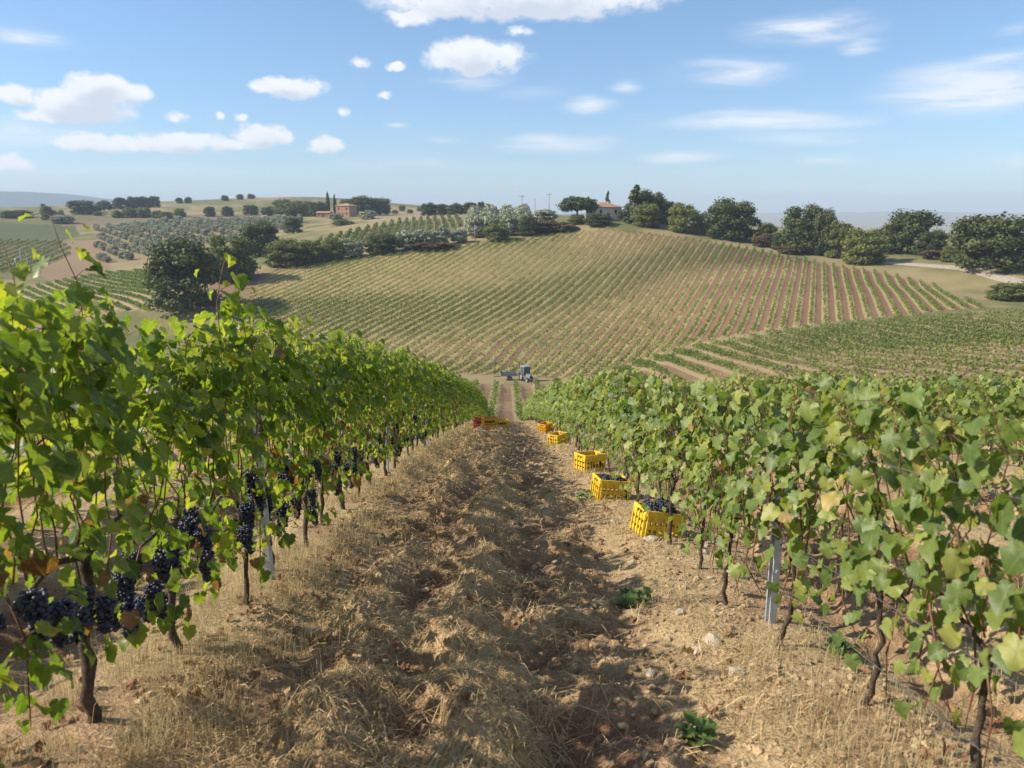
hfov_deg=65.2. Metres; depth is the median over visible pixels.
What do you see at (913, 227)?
oak tree
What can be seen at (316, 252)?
bush
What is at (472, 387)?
grape vine
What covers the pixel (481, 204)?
oak tree
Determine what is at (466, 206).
oak tree
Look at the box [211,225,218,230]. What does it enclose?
olive tree
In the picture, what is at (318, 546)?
dry grass
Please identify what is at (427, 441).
trellis post
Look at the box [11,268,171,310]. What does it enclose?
vine rows
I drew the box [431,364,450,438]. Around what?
grape vine
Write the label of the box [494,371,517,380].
farm trailer
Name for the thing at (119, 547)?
trellis wire
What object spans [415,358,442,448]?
grape vine
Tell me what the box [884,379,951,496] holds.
grape vine
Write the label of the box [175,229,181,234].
olive tree
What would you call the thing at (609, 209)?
farmhouse
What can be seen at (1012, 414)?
grape vine
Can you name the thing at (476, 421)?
harvest crate
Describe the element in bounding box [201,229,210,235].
olive tree
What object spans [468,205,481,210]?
olive tree
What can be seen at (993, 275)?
gravel road
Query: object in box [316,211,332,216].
shed
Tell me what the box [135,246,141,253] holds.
olive tree
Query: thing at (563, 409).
grape vine
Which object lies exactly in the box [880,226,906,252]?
bush
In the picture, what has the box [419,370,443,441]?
grape vine
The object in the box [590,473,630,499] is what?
harvest crate
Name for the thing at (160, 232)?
olive tree
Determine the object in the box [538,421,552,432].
harvest crate
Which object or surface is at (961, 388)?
grape vine
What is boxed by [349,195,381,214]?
oak tree
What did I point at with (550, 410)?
grape vine
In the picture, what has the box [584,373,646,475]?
grape vine
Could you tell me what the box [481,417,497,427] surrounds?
harvest crate
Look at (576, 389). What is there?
grape vine
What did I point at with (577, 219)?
bush
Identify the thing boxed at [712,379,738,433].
grape vine
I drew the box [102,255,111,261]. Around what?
olive tree
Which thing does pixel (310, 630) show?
stone
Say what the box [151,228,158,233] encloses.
olive tree
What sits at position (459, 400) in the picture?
grape vine
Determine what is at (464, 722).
straw
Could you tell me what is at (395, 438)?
grape vine
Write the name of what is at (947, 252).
bush
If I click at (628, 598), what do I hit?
weed
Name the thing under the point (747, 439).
grape vine
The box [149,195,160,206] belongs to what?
oak tree
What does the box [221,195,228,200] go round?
oak tree
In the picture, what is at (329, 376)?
grape vine
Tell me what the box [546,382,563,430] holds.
grape vine
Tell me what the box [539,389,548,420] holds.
grape vine
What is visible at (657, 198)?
oak tree
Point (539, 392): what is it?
grape vine
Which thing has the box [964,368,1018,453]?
grape vine
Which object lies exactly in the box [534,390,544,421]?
grape vine
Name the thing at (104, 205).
oak tree
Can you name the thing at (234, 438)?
grape vine
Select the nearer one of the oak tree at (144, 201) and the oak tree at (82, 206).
the oak tree at (82, 206)
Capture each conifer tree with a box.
[605,191,610,202]
[615,184,647,223]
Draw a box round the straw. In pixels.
[56,420,883,767]
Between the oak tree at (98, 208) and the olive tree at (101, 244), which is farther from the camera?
the oak tree at (98, 208)
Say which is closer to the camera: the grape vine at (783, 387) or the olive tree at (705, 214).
the grape vine at (783, 387)
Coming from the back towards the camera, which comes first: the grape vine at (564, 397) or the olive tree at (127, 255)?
the olive tree at (127, 255)
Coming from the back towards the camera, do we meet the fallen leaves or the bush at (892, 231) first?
the bush at (892, 231)
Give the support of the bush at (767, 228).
on the ground at (962, 285)
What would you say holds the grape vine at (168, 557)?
on the ground at (962, 285)
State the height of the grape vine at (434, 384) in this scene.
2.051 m
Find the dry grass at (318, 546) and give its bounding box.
[0,420,1023,767]
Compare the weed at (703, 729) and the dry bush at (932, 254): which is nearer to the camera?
the weed at (703, 729)
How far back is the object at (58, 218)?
504.78 m
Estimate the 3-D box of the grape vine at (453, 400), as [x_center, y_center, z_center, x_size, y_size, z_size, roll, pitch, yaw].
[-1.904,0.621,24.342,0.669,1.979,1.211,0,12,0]
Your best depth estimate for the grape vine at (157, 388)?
10.85 m
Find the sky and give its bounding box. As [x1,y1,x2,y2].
[0,0,1023,213]
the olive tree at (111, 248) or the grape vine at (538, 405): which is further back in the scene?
the olive tree at (111, 248)
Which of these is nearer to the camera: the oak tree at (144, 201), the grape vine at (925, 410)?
the grape vine at (925, 410)
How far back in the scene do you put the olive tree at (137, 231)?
410.65 m
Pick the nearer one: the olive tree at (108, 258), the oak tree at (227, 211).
the olive tree at (108, 258)
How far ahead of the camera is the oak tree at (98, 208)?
583.24 m
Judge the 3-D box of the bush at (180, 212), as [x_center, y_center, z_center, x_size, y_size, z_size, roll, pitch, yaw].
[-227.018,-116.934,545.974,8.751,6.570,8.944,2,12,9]
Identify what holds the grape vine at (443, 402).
on the ground at (962, 285)
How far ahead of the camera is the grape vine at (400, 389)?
12.06 m
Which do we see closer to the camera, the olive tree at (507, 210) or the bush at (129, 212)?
the olive tree at (507, 210)
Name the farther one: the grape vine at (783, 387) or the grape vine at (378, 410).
the grape vine at (783, 387)
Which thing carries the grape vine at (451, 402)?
on the ground at (962, 285)
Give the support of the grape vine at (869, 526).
on the ground at (962, 285)
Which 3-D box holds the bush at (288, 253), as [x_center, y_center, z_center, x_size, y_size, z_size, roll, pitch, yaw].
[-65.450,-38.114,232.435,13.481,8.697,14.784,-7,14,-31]
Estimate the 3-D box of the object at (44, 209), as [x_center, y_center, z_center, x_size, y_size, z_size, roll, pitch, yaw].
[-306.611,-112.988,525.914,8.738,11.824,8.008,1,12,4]
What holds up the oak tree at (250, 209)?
on the ground at (962, 285)
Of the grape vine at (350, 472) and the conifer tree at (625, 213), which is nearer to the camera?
the grape vine at (350, 472)
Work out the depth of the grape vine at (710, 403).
5.02 m
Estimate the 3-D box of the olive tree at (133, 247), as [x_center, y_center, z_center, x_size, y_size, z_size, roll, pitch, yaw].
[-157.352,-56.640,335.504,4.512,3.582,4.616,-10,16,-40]
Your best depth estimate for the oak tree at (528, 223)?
259.70 m
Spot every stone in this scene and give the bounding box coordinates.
[306,628,317,634]
[642,534,659,541]
[646,667,654,677]
[675,608,685,615]
[692,646,704,655]
[697,548,708,553]
[703,633,721,645]
[728,667,745,675]
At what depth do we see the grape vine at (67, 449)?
8.53 m
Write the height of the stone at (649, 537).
0.063 m
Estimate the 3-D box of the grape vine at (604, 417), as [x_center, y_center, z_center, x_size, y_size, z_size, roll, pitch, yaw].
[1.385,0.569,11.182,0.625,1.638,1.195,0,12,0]
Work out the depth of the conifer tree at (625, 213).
267.67 m
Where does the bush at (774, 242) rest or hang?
on the ground at (962, 285)
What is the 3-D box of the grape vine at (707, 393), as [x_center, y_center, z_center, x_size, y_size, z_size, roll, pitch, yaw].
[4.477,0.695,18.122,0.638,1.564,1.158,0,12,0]
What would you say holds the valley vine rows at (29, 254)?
on the ground at (962, 285)
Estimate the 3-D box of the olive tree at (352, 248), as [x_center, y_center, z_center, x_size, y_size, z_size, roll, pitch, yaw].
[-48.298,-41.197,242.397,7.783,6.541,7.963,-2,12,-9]
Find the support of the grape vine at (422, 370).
on the ground at (962, 285)
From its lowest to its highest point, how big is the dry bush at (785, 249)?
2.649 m
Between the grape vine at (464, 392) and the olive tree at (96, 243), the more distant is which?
the olive tree at (96, 243)
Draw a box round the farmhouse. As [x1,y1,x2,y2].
[585,202,622,219]
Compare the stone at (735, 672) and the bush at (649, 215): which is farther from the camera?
the bush at (649, 215)
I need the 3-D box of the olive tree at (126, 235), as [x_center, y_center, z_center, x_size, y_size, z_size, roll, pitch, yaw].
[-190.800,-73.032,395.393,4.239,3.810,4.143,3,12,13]
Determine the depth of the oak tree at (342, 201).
522.12 m
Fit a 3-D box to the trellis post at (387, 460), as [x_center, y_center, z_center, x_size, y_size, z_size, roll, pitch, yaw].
[-1.810,0.791,11.514,0.044,1.700,0.077,2,12,9]
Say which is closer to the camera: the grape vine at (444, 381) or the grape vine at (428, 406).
the grape vine at (428, 406)
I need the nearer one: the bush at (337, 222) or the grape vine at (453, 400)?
the grape vine at (453, 400)
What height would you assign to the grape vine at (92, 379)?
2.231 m
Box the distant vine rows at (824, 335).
[0,308,1023,454]
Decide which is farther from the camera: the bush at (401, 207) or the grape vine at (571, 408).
the bush at (401, 207)
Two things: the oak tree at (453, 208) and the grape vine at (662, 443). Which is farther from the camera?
the oak tree at (453, 208)
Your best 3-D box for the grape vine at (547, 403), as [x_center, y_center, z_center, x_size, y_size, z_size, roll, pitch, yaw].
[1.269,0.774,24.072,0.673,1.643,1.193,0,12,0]
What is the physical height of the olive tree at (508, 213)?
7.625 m
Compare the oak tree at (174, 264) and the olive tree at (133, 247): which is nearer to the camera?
the oak tree at (174, 264)
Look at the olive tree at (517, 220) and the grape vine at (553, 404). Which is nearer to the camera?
the grape vine at (553, 404)
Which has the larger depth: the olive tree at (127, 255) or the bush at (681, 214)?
the olive tree at (127, 255)
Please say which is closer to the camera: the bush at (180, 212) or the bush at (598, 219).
the bush at (598, 219)
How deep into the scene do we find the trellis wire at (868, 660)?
2.96 m
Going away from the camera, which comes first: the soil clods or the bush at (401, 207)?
the soil clods
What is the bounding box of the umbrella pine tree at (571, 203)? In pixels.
[556,195,598,215]
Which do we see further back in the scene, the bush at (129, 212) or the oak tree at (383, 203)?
the bush at (129, 212)
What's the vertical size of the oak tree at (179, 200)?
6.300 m
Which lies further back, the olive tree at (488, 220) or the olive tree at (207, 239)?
the olive tree at (207, 239)
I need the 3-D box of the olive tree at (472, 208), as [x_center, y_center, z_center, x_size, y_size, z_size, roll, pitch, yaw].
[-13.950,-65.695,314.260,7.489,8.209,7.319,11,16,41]
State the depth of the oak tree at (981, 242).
183.94 m
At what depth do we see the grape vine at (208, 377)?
12.84 m
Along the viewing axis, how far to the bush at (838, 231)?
221.84 m
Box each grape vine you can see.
[0,212,189,723]
[0,298,87,767]
[0,420,26,506]
[1,341,78,509]
[56,352,116,480]
[70,314,246,654]
[85,354,152,476]
[122,351,179,461]
[152,252,308,604]
[162,347,208,470]
[190,347,222,450]
[201,353,239,447]
[213,315,318,569]
[225,395,245,448]
[266,341,348,546]
[274,327,360,525]
[317,330,383,509]
[329,341,384,496]
[345,338,402,484]
[363,350,411,475]
[371,346,424,459]
[379,351,416,468]
[388,353,426,455]
[402,356,430,450]
[403,355,436,448]
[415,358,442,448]
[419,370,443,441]
[420,361,444,437]
[421,376,447,431]
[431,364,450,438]
[434,365,456,428]
[440,370,457,434]
[444,369,458,431]
[445,374,458,426]
[448,373,460,429]
[449,371,462,422]
[451,375,465,426]
[451,379,464,428]
[452,377,469,426]
[456,378,466,426]
[458,378,469,425]
[461,382,471,424]
[462,379,472,425]
[463,378,471,424]
[464,380,474,421]
[468,389,475,422]
[472,385,478,420]
[476,387,481,416]
[528,393,536,421]
[533,388,542,422]
[533,390,539,422]
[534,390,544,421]
[537,387,546,420]
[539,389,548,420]
[540,391,550,421]
[543,382,561,432]
[543,387,554,429]
[544,381,560,430]
[545,386,560,431]
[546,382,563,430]
[547,383,571,431]
[554,384,573,440]
[555,383,574,441]
[556,376,582,443]
[558,380,582,446]
[562,372,588,449]
[564,377,585,447]
[565,371,599,451]
[570,374,610,450]
[578,376,609,449]
[579,373,618,470]
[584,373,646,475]
[589,364,631,473]
[596,369,654,499]
[603,371,663,501]
[626,366,692,524]
[626,377,715,544]
[659,380,762,569]
[664,373,795,605]
[677,368,889,646]
[696,380,721,430]
[709,378,733,432]
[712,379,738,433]
[728,371,761,444]
[743,377,775,434]
[759,367,798,443]
[780,370,820,433]
[793,376,1000,708]
[794,366,845,465]
[821,367,880,455]
[860,373,915,488]
[861,384,1023,767]
[872,372,904,428]
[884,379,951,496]
[899,373,936,435]
[915,375,1015,491]
[916,368,972,435]
[946,373,997,431]
[963,371,1023,507]
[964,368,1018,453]
[999,365,1023,445]
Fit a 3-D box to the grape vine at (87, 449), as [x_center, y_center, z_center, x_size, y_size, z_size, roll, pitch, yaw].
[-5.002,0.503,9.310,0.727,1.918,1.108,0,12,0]
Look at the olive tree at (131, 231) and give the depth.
415.71 m
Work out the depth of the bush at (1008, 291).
158.47 m
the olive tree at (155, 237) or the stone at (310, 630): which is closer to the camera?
the stone at (310, 630)
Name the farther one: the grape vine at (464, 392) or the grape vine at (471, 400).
the grape vine at (471, 400)
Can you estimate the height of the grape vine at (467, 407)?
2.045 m
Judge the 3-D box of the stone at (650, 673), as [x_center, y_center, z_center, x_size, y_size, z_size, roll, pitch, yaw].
[0.710,1.479,4.105,0.054,0.030,0.072,1,12,4]
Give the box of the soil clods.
[74,426,997,767]
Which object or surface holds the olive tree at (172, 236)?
on the ground at (962, 285)
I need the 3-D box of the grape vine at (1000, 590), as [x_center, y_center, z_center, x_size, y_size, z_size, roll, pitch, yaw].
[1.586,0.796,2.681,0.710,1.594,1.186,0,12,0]
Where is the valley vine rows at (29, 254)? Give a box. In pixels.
[0,238,70,271]
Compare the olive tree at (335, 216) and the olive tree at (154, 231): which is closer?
the olive tree at (154, 231)
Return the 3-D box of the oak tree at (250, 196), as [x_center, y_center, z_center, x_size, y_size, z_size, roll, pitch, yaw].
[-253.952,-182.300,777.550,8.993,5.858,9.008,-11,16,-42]
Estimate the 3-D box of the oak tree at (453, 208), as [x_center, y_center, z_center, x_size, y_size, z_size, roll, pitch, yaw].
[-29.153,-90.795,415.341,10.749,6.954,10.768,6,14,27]
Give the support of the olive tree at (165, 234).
on the ground at (962, 285)
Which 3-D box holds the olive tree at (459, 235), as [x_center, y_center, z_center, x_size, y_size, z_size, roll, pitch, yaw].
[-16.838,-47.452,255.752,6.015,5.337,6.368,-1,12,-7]
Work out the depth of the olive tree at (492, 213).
272.48 m
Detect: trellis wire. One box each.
[0,413,424,602]
[8,403,360,486]
[43,372,209,374]
[560,423,1001,767]
[607,431,1023,688]
[619,397,1020,498]
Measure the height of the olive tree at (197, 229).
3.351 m
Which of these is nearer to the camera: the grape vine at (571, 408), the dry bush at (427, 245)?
the grape vine at (571, 408)
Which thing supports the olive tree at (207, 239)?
on the ground at (962, 285)
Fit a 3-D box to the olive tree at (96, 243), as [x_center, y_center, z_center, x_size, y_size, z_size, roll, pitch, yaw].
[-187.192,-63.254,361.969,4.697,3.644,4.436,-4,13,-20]
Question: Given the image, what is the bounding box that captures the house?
[335,203,356,216]
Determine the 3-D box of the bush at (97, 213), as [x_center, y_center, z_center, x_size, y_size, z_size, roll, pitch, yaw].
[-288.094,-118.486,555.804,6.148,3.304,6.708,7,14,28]
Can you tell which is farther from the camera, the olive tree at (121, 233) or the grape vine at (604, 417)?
the olive tree at (121, 233)
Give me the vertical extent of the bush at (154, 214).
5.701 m
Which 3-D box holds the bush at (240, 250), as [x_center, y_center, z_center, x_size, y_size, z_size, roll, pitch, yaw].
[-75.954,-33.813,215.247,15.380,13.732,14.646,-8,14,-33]
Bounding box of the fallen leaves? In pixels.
[0,425,998,767]
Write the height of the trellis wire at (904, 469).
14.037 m
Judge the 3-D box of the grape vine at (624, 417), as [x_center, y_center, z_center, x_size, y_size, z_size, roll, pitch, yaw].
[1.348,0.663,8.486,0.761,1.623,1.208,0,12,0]
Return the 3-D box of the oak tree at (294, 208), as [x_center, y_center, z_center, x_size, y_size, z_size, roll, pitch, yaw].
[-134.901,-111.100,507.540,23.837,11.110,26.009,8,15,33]
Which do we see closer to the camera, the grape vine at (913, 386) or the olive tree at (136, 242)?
the grape vine at (913, 386)
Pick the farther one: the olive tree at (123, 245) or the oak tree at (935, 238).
the olive tree at (123, 245)
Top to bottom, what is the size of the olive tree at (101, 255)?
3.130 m
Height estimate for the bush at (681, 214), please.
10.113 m
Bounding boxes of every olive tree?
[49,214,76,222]
[93,240,100,247]
[96,232,105,238]
[97,253,107,260]
[98,242,106,247]
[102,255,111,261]
[105,238,113,243]
[108,245,118,253]
[111,238,120,244]
[111,249,118,255]
[117,250,125,258]
[118,231,125,237]
[120,242,128,248]
[121,232,129,239]
[123,251,133,259]
[129,229,135,234]
[130,245,138,251]
[133,239,139,244]
[134,229,143,235]
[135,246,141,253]
[139,239,147,245]
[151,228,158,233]
[152,234,162,241]
[158,229,167,235]
[163,232,169,237]
[167,233,176,240]
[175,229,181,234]
[180,230,188,235]
[193,227,201,232]
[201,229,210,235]
[204,236,210,243]
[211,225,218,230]
[219,227,226,233]
[328,213,342,218]
[340,237,365,256]
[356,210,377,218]
[394,228,418,248]
[415,227,433,243]
[430,226,451,242]
[450,227,468,242]
[465,206,480,217]
[465,215,484,237]
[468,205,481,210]
[480,208,496,212]
[480,211,497,216]
[482,202,498,211]
[482,215,497,234]
[484,212,497,218]
[495,214,516,234]
[498,208,513,215]
[498,212,516,228]
[513,209,531,216]
[515,212,534,233]
[534,209,558,221]
[697,211,711,232]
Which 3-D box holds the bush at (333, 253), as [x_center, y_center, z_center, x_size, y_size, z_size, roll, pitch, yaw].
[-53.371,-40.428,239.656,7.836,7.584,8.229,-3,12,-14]
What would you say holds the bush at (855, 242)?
on the ground at (962, 285)
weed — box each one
[576,488,594,501]
[615,586,652,608]
[674,709,717,749]
[825,634,861,655]
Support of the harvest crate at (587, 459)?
on the ground at (962, 285)
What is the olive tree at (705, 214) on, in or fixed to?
on the ground at (962, 285)
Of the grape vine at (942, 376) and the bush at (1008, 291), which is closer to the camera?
the grape vine at (942, 376)
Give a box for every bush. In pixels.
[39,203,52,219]
[51,209,64,215]
[93,211,101,215]
[110,210,124,217]
[121,207,137,217]
[136,207,151,217]
[150,210,160,217]
[157,211,173,218]
[173,208,186,216]
[205,232,260,282]
[262,238,306,266]
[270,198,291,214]
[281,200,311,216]
[299,240,326,263]
[322,236,346,260]
[330,219,355,225]
[398,205,405,210]
[407,241,457,248]
[482,223,510,240]
[534,220,570,231]
[554,224,578,230]
[567,214,584,223]
[630,203,663,226]
[665,203,702,232]
[751,233,771,246]
[755,222,777,243]
[777,245,803,253]
[823,219,855,258]
[839,227,889,264]
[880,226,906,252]
[917,250,955,258]
[939,246,962,261]
[984,281,1023,301]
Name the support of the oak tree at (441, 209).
on the ground at (962, 285)
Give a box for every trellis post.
[253,402,273,579]
[384,382,388,471]
[425,390,428,444]
[765,479,786,623]
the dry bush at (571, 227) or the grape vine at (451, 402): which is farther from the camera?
the dry bush at (571, 227)
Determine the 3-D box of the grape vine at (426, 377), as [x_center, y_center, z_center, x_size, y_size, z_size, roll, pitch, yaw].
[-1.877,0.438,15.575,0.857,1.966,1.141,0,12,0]
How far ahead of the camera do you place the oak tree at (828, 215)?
224.55 m
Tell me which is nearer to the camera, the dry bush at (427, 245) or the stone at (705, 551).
the stone at (705, 551)
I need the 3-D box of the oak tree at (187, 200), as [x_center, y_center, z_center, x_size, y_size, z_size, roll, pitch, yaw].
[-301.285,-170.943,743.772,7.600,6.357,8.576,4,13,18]
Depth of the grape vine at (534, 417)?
33.78 m
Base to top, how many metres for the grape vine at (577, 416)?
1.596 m
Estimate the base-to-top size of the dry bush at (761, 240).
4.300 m
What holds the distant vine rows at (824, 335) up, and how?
on the ground at (962, 285)
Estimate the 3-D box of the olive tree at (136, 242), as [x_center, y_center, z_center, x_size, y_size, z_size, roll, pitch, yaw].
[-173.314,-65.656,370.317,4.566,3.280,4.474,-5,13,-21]
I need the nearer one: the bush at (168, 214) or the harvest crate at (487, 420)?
the harvest crate at (487, 420)
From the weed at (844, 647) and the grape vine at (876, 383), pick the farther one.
the grape vine at (876, 383)
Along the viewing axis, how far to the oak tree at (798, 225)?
228.37 m
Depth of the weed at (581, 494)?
9.47 m
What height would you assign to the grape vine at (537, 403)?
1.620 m
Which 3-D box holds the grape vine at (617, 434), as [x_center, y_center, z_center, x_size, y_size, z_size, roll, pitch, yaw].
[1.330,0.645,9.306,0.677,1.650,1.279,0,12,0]
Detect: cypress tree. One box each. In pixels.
[325,192,330,210]
[333,194,336,213]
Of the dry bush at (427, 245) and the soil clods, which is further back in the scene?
the dry bush at (427, 245)
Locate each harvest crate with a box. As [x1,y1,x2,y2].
[473,417,480,427]
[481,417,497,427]
[494,419,508,428]
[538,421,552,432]
[547,431,567,444]
[574,450,605,471]
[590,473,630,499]
[630,497,685,538]
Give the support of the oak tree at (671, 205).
on the ground at (962, 285)
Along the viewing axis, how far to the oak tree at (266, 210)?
543.70 m
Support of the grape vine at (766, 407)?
on the ground at (962, 285)
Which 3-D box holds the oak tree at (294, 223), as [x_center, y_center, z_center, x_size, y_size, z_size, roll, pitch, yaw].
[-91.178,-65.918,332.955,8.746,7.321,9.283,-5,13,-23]
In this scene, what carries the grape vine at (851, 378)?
on the ground at (962, 285)
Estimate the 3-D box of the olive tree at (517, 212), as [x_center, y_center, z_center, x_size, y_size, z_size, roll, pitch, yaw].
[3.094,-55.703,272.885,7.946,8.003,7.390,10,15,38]
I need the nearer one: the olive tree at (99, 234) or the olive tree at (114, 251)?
the olive tree at (114, 251)
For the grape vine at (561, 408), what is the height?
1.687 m
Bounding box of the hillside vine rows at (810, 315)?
[235,228,981,376]
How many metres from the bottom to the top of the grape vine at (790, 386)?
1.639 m
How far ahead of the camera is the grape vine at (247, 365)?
4.97 m
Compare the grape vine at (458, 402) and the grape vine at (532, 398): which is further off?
the grape vine at (532, 398)
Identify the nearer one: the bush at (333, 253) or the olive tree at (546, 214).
the bush at (333, 253)
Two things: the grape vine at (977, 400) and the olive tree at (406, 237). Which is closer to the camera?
the grape vine at (977, 400)
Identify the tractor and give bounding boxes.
[519,365,532,381]
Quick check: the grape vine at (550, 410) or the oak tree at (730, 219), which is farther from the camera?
the oak tree at (730, 219)
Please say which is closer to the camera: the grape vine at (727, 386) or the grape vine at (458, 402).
the grape vine at (727, 386)
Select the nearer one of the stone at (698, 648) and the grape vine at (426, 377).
the stone at (698, 648)
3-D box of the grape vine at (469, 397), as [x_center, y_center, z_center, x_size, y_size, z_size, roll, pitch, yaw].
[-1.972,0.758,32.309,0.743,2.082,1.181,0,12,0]
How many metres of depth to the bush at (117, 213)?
543.74 m
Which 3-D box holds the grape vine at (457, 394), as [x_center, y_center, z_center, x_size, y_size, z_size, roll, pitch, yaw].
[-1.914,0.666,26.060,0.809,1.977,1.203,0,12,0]
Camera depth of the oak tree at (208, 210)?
544.37 m
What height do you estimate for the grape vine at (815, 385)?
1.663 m
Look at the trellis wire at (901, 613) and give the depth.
2.79 m
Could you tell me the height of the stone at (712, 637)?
0.063 m
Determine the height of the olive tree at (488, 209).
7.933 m
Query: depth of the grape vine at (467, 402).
29.64 m
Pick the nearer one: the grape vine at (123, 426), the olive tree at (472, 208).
the grape vine at (123, 426)
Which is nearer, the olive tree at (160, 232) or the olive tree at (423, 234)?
the olive tree at (423, 234)
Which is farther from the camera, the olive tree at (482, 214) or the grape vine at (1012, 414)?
the olive tree at (482, 214)
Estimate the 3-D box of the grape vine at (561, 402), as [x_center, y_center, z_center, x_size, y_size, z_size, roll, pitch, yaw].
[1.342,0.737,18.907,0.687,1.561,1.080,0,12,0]
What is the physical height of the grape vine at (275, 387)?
2.091 m
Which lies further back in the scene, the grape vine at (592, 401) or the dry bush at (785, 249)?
the dry bush at (785, 249)
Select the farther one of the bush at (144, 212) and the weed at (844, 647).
the bush at (144, 212)
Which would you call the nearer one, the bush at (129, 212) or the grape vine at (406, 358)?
the grape vine at (406, 358)
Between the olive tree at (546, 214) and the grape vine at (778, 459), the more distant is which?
the olive tree at (546, 214)
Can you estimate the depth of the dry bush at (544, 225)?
263.37 m
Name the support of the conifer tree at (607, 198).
on the ground at (962, 285)
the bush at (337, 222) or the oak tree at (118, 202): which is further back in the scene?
the oak tree at (118, 202)
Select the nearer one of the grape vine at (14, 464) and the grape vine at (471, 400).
the grape vine at (14, 464)
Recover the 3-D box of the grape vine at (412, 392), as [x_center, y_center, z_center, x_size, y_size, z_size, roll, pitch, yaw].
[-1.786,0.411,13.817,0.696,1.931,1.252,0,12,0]
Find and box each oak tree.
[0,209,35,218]
[66,199,96,213]
[93,205,102,210]
[94,200,112,209]
[111,197,127,209]
[125,196,141,208]
[139,196,151,207]
[140,234,230,314]
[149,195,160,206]
[175,197,182,203]
[184,197,191,202]
[203,206,215,215]
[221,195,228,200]
[221,206,233,215]
[236,194,243,199]
[238,219,278,255]
[242,204,258,214]
[246,194,255,198]
[260,206,273,215]
[283,217,303,232]
[306,201,328,216]
[339,197,354,203]
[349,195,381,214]
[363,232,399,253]
[374,197,392,214]
[419,202,437,215]
[431,204,448,214]
[447,202,464,214]
[462,202,476,213]
[477,202,483,207]
[517,215,538,235]
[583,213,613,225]
[637,188,668,224]
[656,198,685,224]
[703,196,763,239]
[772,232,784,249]
[775,203,832,253]
[809,207,837,254]
[880,208,944,254]
[914,228,948,255]
[940,211,1023,271]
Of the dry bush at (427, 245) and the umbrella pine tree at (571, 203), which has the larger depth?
the umbrella pine tree at (571, 203)
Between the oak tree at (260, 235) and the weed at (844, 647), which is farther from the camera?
the oak tree at (260, 235)
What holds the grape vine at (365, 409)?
on the ground at (962, 285)
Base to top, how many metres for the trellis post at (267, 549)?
1.700 m
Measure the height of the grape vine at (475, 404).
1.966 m
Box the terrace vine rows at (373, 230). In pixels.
[306,213,461,244]
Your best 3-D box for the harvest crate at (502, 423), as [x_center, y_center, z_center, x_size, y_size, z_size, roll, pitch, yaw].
[-0.392,1.417,28.028,0.529,0.331,0.348,-2,8,-10]
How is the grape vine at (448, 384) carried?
on the ground at (962, 285)
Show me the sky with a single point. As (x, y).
(773, 105)
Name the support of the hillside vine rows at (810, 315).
on the ground at (962, 285)
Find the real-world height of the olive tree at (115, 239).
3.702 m
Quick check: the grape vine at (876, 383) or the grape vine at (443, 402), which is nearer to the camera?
the grape vine at (876, 383)
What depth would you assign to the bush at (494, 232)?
253.69 m
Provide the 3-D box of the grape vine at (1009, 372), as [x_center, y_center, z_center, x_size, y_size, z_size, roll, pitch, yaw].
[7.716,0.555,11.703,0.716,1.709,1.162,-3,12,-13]
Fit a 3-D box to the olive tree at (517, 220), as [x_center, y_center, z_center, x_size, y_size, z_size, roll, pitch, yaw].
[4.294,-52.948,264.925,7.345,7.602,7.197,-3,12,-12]
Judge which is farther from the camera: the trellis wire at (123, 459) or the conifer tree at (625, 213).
the conifer tree at (625, 213)
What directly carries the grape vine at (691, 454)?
on the ground at (962, 285)
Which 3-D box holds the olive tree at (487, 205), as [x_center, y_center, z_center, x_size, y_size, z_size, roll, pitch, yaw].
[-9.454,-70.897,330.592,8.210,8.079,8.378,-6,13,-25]
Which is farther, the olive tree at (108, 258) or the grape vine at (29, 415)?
the olive tree at (108, 258)
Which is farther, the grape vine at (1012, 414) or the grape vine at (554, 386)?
the grape vine at (554, 386)
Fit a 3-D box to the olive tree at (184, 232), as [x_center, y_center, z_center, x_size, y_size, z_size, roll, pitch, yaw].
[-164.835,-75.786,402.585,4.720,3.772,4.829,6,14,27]
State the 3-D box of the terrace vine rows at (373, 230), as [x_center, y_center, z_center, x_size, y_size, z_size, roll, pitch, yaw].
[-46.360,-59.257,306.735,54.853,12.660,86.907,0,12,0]
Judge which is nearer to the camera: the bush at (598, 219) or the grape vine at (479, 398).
the grape vine at (479, 398)
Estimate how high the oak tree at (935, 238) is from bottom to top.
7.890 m
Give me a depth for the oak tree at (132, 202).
638.99 m
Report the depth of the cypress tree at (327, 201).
496.09 m
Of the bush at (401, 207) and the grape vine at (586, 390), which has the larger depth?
the bush at (401, 207)
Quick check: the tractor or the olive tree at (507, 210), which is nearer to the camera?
the tractor
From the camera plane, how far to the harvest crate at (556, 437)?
18.19 m
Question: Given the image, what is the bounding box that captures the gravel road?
[879,261,1023,283]
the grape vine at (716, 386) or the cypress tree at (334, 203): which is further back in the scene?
the cypress tree at (334, 203)
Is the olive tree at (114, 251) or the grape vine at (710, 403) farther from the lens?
the olive tree at (114, 251)
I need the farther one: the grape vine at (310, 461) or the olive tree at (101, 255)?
the olive tree at (101, 255)
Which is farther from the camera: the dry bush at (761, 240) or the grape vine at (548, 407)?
the dry bush at (761, 240)
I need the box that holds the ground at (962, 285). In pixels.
[0,191,1023,767]

